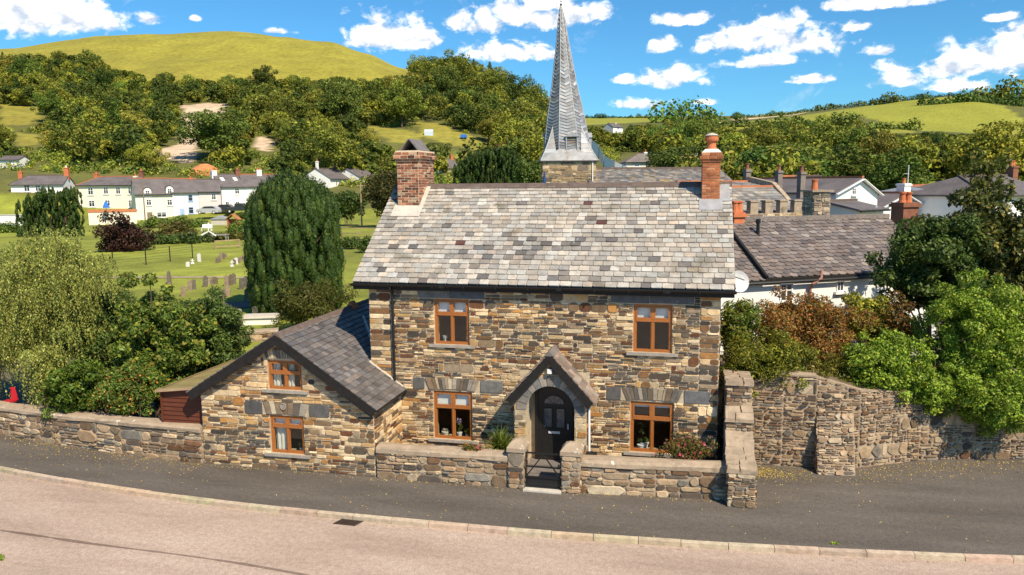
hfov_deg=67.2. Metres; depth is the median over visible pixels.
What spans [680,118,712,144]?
broadleaf tree
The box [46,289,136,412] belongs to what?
evergreen tree
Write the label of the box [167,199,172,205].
window
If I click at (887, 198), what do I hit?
house
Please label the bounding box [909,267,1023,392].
green shrub
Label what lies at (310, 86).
broadleaf tree
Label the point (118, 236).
purple tree
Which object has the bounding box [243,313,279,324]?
chest tomb
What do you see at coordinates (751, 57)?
sky
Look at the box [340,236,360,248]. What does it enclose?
bush
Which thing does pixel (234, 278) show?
headstone
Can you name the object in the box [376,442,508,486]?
garden wall
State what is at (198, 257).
headstone
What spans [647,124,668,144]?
broadleaf tree
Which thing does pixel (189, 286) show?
headstone
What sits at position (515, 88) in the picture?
broadleaf tree
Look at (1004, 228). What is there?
magnolia tree
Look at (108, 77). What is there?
broadleaf tree
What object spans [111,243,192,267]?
fence
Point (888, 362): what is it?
green shrub
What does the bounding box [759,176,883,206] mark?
house
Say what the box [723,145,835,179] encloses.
broadleaf tree
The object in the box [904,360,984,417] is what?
green shrub
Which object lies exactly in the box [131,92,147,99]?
broadleaf tree
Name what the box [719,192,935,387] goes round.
house
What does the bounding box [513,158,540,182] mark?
bush
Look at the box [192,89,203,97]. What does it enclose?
broadleaf tree
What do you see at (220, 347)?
evergreen tree
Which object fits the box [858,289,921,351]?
rust shrub
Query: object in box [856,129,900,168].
broadleaf tree
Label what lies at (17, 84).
conifer tree
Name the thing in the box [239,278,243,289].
headstone
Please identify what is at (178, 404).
wooden shed
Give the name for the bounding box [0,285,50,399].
weeping tree
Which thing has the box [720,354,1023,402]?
garden bank
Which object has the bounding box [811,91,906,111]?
hedge
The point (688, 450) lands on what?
flowering shrub
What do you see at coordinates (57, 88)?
broadleaf tree
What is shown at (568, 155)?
church
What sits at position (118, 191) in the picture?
window
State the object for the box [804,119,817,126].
broadleaf tree
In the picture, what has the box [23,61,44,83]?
broadleaf tree
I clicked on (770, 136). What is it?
broadleaf tree
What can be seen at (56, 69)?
broadleaf tree
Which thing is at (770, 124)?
broadleaf tree
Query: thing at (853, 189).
window
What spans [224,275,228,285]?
headstone
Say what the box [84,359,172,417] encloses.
berry bush
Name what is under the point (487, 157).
clipped yew
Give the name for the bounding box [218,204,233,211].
parked car
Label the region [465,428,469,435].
flower pot
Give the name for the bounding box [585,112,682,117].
hedge
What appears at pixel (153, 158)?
broadleaf tree
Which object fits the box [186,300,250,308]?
path
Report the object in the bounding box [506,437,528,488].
gate pier
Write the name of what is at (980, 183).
magnolia tree
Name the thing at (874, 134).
broadleaf tree
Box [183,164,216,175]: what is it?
earth bank
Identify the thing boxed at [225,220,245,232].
bush
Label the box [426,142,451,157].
bush
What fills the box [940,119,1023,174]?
broadleaf tree
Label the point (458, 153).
hedge
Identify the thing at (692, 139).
broadleaf tree
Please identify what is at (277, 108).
broadleaf tree
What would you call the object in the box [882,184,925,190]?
house
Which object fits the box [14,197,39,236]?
clipped yew
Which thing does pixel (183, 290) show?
headstone
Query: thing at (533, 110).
broadleaf tree
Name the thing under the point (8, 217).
garden wall
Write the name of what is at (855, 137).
broadleaf tree
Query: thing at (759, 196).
hall
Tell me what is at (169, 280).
headstone
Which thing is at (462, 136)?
trailer
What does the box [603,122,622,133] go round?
house
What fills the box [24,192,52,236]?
clipped yew
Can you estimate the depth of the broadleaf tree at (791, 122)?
380.61 m
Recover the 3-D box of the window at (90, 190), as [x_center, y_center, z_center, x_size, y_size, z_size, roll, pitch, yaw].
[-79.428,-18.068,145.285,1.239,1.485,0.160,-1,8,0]
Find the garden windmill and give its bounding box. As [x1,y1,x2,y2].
[201,223,215,242]
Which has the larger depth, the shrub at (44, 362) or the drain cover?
the shrub at (44, 362)
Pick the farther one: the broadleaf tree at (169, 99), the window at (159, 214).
the broadleaf tree at (169, 99)
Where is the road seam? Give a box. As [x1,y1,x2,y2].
[0,530,307,574]
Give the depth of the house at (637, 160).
150.06 m
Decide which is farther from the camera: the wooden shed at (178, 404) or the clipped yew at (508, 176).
the clipped yew at (508, 176)
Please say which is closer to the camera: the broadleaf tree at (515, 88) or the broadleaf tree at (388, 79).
the broadleaf tree at (388, 79)
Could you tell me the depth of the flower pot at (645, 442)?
20.05 m
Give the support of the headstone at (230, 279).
on the ground
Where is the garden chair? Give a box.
[3,387,17,402]
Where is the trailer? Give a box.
[460,134,466,138]
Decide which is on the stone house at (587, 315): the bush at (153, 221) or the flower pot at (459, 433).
the flower pot at (459, 433)
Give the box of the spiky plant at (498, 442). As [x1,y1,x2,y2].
[479,421,524,449]
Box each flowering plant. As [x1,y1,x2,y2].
[462,442,472,450]
[472,444,482,450]
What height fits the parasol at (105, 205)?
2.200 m
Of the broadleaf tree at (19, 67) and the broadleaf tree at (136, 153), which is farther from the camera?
the broadleaf tree at (19, 67)
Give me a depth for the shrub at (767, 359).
19.92 m
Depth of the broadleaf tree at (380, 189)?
108.48 m
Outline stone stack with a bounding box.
[800,179,833,214]
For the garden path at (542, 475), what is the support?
on the garden floor
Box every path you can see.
[107,276,243,277]
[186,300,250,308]
[528,473,561,483]
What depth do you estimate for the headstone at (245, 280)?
48.24 m
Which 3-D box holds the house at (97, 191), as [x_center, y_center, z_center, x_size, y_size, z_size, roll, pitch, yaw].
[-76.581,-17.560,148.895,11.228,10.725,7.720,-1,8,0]
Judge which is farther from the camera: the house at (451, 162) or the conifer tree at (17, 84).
the conifer tree at (17, 84)
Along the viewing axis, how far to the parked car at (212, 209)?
137.07 m
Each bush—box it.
[0,221,21,232]
[37,358,113,421]
[38,129,62,145]
[42,137,67,151]
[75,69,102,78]
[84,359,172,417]
[135,223,151,247]
[138,214,207,227]
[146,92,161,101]
[152,231,214,244]
[212,231,243,240]
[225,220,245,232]
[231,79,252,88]
[236,212,244,220]
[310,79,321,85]
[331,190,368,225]
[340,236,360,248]
[356,128,379,142]
[356,235,371,252]
[385,110,410,123]
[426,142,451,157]
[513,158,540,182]
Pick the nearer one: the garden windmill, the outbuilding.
the garden windmill
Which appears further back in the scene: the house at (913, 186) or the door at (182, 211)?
the door at (182, 211)
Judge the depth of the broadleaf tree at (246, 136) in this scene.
206.07 m
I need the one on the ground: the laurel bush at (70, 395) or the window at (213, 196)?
the laurel bush at (70, 395)
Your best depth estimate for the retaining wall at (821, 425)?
19.87 m
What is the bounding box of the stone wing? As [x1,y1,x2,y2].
[186,298,406,476]
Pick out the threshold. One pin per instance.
(541, 490)
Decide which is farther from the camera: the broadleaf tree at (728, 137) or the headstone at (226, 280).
the broadleaf tree at (728, 137)
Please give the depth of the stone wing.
19.92 m
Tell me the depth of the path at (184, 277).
53.98 m
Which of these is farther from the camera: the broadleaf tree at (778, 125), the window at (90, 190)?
the broadleaf tree at (778, 125)
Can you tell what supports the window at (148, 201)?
in the house at (158, 195)
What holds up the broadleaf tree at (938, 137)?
on the ground
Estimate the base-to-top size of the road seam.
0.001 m
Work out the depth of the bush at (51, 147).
196.26 m
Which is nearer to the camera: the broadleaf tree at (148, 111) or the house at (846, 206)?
the house at (846, 206)
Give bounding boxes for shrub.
[268,276,359,327]
[651,429,719,459]
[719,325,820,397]
[720,297,762,364]
[738,285,878,366]
[833,327,937,405]
[839,290,892,357]
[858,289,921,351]
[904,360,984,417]
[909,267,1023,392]
[946,357,1023,438]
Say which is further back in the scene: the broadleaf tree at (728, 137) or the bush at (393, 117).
the bush at (393, 117)
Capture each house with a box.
[8,165,75,193]
[75,168,143,208]
[130,178,173,219]
[169,176,198,215]
[197,179,220,212]
[210,167,245,205]
[239,168,274,201]
[304,159,349,187]
[341,165,382,182]
[349,133,736,474]
[434,154,457,173]
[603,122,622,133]
[619,150,648,166]
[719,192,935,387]
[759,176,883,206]
[773,175,821,176]
[802,198,890,214]
[877,165,923,218]
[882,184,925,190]
[911,160,1023,218]
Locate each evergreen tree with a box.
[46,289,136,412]
[172,285,254,375]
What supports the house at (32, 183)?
on the ground
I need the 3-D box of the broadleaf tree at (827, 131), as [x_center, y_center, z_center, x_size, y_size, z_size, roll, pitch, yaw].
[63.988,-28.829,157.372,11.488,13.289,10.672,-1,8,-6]
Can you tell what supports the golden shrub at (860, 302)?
on the garden bank at (839, 380)
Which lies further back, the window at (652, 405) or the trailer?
the trailer
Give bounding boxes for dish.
[442,428,448,434]
[731,271,748,291]
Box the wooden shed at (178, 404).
[155,360,234,423]
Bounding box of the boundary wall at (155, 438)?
[0,401,204,462]
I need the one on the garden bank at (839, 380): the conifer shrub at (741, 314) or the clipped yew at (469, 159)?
the conifer shrub at (741, 314)
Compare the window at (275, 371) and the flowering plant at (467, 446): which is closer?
the flowering plant at (467, 446)
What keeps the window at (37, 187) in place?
in the house at (32, 183)
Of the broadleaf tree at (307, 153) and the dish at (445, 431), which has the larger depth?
the broadleaf tree at (307, 153)
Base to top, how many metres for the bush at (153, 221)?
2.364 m
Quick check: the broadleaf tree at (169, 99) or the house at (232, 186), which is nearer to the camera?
the house at (232, 186)
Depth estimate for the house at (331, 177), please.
170.69 m
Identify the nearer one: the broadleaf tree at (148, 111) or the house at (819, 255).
the house at (819, 255)
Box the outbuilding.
[0,155,30,167]
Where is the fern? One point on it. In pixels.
(826, 366)
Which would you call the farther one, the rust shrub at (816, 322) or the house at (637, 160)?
the house at (637, 160)
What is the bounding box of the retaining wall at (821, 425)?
[752,370,1023,475]
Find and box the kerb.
[0,466,1023,562]
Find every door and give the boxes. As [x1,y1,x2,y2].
[147,212,152,218]
[180,208,184,214]
[535,386,573,460]
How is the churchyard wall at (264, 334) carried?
on the ground
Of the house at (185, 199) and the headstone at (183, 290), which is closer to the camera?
the headstone at (183, 290)
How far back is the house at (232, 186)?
147.43 m
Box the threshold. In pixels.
[523,487,561,493]
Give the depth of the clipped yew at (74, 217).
98.96 m
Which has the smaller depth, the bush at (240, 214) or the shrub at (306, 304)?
the shrub at (306, 304)
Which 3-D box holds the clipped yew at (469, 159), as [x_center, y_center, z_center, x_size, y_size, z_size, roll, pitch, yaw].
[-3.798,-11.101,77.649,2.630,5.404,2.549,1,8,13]
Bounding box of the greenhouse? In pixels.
[424,129,433,135]
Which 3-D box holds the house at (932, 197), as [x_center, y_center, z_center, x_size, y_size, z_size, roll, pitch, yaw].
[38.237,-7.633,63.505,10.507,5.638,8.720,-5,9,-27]
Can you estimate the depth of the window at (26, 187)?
149.90 m
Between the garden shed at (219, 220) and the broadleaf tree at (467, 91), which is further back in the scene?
the broadleaf tree at (467, 91)
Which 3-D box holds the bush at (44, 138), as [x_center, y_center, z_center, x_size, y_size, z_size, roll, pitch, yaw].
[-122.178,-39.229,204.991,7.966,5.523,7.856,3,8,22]
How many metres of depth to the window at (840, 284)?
27.61 m
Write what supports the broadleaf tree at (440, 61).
on the ground
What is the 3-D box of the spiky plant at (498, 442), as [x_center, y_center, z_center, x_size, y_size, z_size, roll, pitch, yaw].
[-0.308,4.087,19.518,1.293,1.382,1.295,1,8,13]
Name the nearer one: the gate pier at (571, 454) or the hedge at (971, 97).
the gate pier at (571, 454)
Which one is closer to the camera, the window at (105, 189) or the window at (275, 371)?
the window at (275, 371)
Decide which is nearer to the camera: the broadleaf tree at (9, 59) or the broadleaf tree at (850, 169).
the broadleaf tree at (850, 169)
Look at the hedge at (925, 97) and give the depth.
883.70 m
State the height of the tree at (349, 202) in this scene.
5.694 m
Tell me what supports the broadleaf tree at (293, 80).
on the ground
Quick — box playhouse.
[225,214,241,227]
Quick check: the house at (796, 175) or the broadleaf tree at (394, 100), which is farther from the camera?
the broadleaf tree at (394, 100)
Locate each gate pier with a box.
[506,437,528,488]
[560,441,583,493]
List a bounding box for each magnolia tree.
[909,181,1023,307]
[958,148,1014,212]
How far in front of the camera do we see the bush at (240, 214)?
131.62 m
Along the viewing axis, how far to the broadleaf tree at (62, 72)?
338.50 m
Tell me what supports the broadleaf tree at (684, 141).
on the ground
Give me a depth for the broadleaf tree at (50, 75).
333.96 m
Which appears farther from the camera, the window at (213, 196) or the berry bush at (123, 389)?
the window at (213, 196)
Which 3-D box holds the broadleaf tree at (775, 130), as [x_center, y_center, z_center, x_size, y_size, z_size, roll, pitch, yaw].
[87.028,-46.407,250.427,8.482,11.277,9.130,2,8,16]
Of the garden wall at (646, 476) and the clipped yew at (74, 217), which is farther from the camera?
the clipped yew at (74, 217)
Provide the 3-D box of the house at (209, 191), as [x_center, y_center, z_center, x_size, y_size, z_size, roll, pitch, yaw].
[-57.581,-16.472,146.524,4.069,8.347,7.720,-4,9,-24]
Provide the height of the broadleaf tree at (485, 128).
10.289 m
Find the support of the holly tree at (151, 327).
on the ground
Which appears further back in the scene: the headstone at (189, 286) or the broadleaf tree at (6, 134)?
the broadleaf tree at (6, 134)
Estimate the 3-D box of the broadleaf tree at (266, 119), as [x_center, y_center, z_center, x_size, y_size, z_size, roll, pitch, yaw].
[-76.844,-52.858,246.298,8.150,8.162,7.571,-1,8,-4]
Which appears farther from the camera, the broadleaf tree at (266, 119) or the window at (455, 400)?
the broadleaf tree at (266, 119)
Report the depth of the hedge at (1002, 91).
833.78 m
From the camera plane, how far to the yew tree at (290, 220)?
37.78 m
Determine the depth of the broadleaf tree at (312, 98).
284.01 m
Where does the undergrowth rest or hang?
on the ground
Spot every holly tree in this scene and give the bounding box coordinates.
[107,271,217,417]
[863,212,996,364]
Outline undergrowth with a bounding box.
[0,75,1023,188]
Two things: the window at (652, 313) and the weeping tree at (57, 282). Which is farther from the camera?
the weeping tree at (57, 282)
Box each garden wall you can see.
[0,214,22,224]
[87,209,136,224]
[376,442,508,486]
[580,455,725,499]
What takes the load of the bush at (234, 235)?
on the ground
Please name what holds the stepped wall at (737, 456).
on the pavement
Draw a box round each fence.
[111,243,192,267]
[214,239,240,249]
[340,227,375,235]
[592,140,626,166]
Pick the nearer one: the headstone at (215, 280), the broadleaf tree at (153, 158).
the headstone at (215, 280)
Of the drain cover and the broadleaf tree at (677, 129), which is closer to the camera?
the drain cover
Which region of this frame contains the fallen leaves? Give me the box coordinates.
[4,436,1023,563]
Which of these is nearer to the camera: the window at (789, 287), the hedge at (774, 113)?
the window at (789, 287)
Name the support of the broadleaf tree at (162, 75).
on the ground
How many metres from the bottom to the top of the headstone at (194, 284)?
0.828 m
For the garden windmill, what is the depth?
85.68 m
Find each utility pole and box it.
[142,182,145,219]
[356,183,364,227]
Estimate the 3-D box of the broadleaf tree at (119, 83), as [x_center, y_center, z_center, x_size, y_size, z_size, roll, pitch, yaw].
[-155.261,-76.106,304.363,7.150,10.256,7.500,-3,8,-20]
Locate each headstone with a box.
[167,270,171,283]
[180,286,185,296]
[187,280,192,290]
[192,279,195,289]
[197,253,200,261]
[203,275,207,286]
[213,277,217,283]
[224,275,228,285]
[225,286,229,295]
[229,274,232,285]
[232,273,235,283]
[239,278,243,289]
[243,276,246,287]
[244,289,249,299]
[252,306,258,312]
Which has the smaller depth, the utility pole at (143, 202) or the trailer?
the utility pole at (143, 202)
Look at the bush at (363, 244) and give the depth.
71.69 m
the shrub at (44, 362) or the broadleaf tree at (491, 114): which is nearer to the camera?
the shrub at (44, 362)
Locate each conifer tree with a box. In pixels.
[10,76,22,102]
[69,114,96,161]
[98,99,129,150]
[266,76,275,94]
[491,91,500,110]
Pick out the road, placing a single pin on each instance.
(309, 545)
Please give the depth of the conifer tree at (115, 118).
195.52 m
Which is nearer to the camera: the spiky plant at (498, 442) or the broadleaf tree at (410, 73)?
the spiky plant at (498, 442)
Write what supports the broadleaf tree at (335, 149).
on the ground
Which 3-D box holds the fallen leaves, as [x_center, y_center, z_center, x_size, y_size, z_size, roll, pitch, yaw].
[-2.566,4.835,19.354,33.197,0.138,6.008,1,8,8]
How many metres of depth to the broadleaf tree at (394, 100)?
265.82 m
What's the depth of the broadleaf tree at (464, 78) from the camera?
353.38 m
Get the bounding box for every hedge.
[428,137,489,161]
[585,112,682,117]
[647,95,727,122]
[684,111,822,127]
[730,108,814,118]
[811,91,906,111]
[830,112,924,130]
[905,90,992,100]
[916,88,1023,106]
[973,72,1023,99]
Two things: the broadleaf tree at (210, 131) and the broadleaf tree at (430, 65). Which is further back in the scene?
the broadleaf tree at (430, 65)
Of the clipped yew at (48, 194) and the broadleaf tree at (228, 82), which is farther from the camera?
the broadleaf tree at (228, 82)
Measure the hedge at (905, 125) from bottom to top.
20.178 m
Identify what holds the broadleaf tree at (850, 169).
on the ground
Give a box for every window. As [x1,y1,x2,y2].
[24,185,29,191]
[35,185,40,191]
[87,188,93,195]
[88,200,94,207]
[103,187,108,194]
[115,187,120,194]
[146,199,151,205]
[157,212,166,217]
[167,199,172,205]
[188,195,193,201]
[188,207,193,213]
[211,194,215,200]
[262,360,307,394]
[264,415,310,458]
[428,299,474,348]
[428,390,477,444]
[623,401,675,457]
[626,304,677,356]
[777,283,794,304]
[834,281,847,294]
[851,188,857,195]
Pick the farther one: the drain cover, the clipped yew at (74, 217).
the clipped yew at (74, 217)
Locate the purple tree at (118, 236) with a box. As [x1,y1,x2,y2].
[89,211,157,251]
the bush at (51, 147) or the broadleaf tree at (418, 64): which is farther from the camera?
the broadleaf tree at (418, 64)
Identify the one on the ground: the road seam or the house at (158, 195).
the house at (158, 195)
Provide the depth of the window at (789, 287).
27.03 m
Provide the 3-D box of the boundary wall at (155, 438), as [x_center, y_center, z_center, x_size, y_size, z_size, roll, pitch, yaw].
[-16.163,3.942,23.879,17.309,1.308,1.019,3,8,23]
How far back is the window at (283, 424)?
19.98 m
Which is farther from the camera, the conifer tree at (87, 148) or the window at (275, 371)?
the conifer tree at (87, 148)
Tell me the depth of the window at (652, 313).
19.38 m
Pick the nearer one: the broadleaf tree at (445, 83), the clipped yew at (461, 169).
the clipped yew at (461, 169)
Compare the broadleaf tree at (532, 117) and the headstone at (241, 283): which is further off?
the broadleaf tree at (532, 117)
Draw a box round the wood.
[0,49,1023,179]
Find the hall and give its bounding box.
[675,163,807,216]
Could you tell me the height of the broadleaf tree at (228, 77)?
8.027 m
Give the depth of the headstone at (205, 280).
49.22 m
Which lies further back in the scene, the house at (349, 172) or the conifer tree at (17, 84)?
the conifer tree at (17, 84)
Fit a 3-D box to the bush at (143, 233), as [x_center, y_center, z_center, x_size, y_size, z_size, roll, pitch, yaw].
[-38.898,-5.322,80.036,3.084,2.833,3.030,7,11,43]
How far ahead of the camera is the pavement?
17.86 m
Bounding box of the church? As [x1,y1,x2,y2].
[538,1,731,182]
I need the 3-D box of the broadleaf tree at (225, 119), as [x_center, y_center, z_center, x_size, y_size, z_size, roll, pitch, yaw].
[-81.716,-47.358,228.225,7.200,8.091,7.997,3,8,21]
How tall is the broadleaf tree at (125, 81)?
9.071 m
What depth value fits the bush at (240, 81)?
333.77 m
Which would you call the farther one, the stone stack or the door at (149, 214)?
the door at (149, 214)
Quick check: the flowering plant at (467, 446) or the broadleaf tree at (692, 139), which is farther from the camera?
the broadleaf tree at (692, 139)
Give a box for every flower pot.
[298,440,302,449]
[456,419,462,435]
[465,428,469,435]
[637,422,644,447]
[639,437,648,447]
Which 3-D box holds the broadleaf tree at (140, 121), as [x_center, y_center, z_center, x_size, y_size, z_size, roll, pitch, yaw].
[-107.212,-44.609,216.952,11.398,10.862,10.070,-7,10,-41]
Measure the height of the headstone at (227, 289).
0.812 m
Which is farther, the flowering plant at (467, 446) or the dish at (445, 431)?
the dish at (445, 431)
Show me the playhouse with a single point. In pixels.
(229, 220)
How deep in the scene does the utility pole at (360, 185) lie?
112.69 m
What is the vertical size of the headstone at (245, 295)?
0.889 m
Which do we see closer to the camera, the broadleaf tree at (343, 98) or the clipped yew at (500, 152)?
the clipped yew at (500, 152)
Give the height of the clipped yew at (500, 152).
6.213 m
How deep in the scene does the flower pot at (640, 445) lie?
19.99 m
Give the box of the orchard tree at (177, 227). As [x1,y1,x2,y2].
[153,218,211,237]
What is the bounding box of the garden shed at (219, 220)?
[209,215,230,224]
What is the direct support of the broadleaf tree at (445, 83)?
on the ground
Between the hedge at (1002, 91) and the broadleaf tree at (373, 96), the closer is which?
the broadleaf tree at (373, 96)
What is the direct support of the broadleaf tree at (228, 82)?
on the ground
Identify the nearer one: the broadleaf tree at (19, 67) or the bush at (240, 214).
the bush at (240, 214)
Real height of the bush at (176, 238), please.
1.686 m
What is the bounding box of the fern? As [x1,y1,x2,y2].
[803,351,859,382]
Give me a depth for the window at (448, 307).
20.55 m
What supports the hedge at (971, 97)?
on the ground
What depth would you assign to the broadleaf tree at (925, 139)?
151.11 m
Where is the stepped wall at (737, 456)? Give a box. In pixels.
[720,369,757,507]
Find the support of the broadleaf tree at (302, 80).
on the ground
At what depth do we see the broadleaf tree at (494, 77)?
345.87 m
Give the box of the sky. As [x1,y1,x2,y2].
[0,0,1023,117]
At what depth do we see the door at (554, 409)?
20.12 m
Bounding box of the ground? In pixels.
[0,31,1023,543]
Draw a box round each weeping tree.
[0,223,131,371]
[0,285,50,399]
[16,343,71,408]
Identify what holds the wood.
on the ground
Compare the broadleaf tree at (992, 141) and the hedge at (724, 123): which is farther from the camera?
the hedge at (724, 123)
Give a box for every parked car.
[196,206,221,213]
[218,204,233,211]
[224,203,245,212]
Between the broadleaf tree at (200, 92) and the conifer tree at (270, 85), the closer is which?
the conifer tree at (270, 85)
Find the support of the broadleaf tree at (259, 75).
on the ground
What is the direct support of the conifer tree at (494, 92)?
on the ground
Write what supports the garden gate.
attached to the gate pier at (516, 449)
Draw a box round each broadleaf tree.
[0,54,18,66]
[0,127,17,142]
[8,57,29,78]
[13,54,36,66]
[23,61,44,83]
[29,89,61,115]
[33,75,74,101]
[44,71,53,77]
[48,66,59,72]
[56,69,71,81]
[89,67,118,89]
[108,110,152,128]
[110,81,127,90]
[114,79,133,86]
[123,142,152,166]
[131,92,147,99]
[137,106,165,121]
[142,145,171,173]
[155,72,173,79]
[160,95,180,110]
[170,107,251,150]
[182,74,194,80]
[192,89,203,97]
[217,75,236,82]
[220,78,240,96]
[221,113,251,127]
[237,132,252,142]
[246,64,277,84]
[258,111,273,128]
[268,98,297,122]
[270,117,290,139]
[280,97,310,118]
[288,74,299,87]
[295,76,313,94]
[299,89,326,102]
[302,125,359,169]
[302,135,326,167]
[307,84,323,90]
[309,124,330,136]
[313,77,363,116]
[359,168,396,217]
[361,89,379,108]
[377,78,427,127]
[382,75,408,91]
[405,72,427,86]
[407,54,427,73]
[422,61,444,83]
[430,65,464,93]
[434,49,469,74]
[459,89,479,106]
[460,68,476,81]
[475,68,508,91]
[475,113,500,141]
[483,109,504,123]
[500,74,524,99]
[511,97,544,118]
[519,113,545,124]
[644,145,705,166]
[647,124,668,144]
[667,121,692,140]
[677,133,694,145]
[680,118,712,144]
[690,137,703,145]
[720,132,744,145]
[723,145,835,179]
[742,122,781,145]
[745,121,784,134]
[758,119,788,132]
[761,141,841,170]
[772,128,782,136]
[783,119,800,127]
[792,142,893,185]
[794,114,851,147]
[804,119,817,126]
[834,126,868,158]
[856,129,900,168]
[858,147,936,190]
[867,130,880,140]
[907,136,939,150]
[920,132,943,144]
[922,130,943,136]
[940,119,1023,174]
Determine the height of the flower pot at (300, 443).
0.286 m
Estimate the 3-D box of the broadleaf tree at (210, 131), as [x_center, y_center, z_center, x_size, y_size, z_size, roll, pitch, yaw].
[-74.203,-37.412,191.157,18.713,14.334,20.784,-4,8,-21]
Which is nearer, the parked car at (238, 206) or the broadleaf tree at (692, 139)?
the parked car at (238, 206)
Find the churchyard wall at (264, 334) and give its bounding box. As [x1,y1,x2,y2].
[237,327,278,341]
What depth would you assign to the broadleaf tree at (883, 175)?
108.75 m
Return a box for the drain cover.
[333,519,362,525]
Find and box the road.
[0,472,1023,574]
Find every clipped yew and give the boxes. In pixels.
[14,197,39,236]
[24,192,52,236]
[36,185,64,235]
[50,188,75,236]
[59,186,84,236]
[452,160,473,183]
[463,151,486,182]
[474,146,497,182]
[490,144,515,182]
[497,153,522,182]
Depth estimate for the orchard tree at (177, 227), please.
91.19 m
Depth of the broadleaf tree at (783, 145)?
125.85 m
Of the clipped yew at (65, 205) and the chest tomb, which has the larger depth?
the clipped yew at (65, 205)
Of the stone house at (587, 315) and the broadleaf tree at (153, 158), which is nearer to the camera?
the stone house at (587, 315)
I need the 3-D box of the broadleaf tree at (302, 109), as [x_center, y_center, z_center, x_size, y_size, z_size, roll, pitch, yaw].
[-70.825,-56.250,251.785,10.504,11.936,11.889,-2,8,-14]
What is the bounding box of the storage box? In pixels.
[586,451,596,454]
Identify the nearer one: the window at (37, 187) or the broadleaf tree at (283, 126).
the window at (37, 187)
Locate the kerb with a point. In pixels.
(869, 553)
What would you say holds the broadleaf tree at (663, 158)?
on the ground
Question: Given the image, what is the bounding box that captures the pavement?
[0,435,1023,554]
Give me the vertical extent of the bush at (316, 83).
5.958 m
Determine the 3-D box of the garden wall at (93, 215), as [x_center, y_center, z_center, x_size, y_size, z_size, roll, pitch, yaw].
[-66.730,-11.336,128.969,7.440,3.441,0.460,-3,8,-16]
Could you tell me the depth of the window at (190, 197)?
141.94 m
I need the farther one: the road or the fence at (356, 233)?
the fence at (356, 233)
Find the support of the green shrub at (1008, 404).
on the garden bank at (839, 380)
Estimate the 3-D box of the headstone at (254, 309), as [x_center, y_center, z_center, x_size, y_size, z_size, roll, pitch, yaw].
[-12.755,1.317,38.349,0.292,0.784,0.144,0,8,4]
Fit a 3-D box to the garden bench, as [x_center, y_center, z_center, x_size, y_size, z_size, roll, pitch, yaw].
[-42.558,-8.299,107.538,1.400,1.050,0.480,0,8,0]
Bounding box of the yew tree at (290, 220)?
[242,165,345,320]
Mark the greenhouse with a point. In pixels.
(428, 132)
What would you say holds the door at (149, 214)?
in the house at (158, 195)
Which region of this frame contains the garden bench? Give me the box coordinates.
[201,224,211,229]
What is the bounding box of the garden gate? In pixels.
[525,451,560,489]
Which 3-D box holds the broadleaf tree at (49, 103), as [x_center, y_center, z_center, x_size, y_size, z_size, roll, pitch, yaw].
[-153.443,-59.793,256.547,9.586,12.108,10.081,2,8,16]
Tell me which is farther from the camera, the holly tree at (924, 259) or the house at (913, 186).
the house at (913, 186)
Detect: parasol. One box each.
[103,201,108,211]
[542,171,545,182]
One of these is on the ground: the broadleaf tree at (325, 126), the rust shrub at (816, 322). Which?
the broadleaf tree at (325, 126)
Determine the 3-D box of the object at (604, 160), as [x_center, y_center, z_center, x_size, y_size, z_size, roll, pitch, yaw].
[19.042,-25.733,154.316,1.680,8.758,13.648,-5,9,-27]
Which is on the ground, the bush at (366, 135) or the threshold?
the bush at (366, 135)
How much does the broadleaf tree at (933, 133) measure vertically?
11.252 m
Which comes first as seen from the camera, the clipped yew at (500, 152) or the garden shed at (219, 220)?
the clipped yew at (500, 152)
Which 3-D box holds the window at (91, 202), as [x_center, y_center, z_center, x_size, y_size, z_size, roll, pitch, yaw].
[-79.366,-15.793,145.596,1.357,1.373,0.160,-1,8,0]

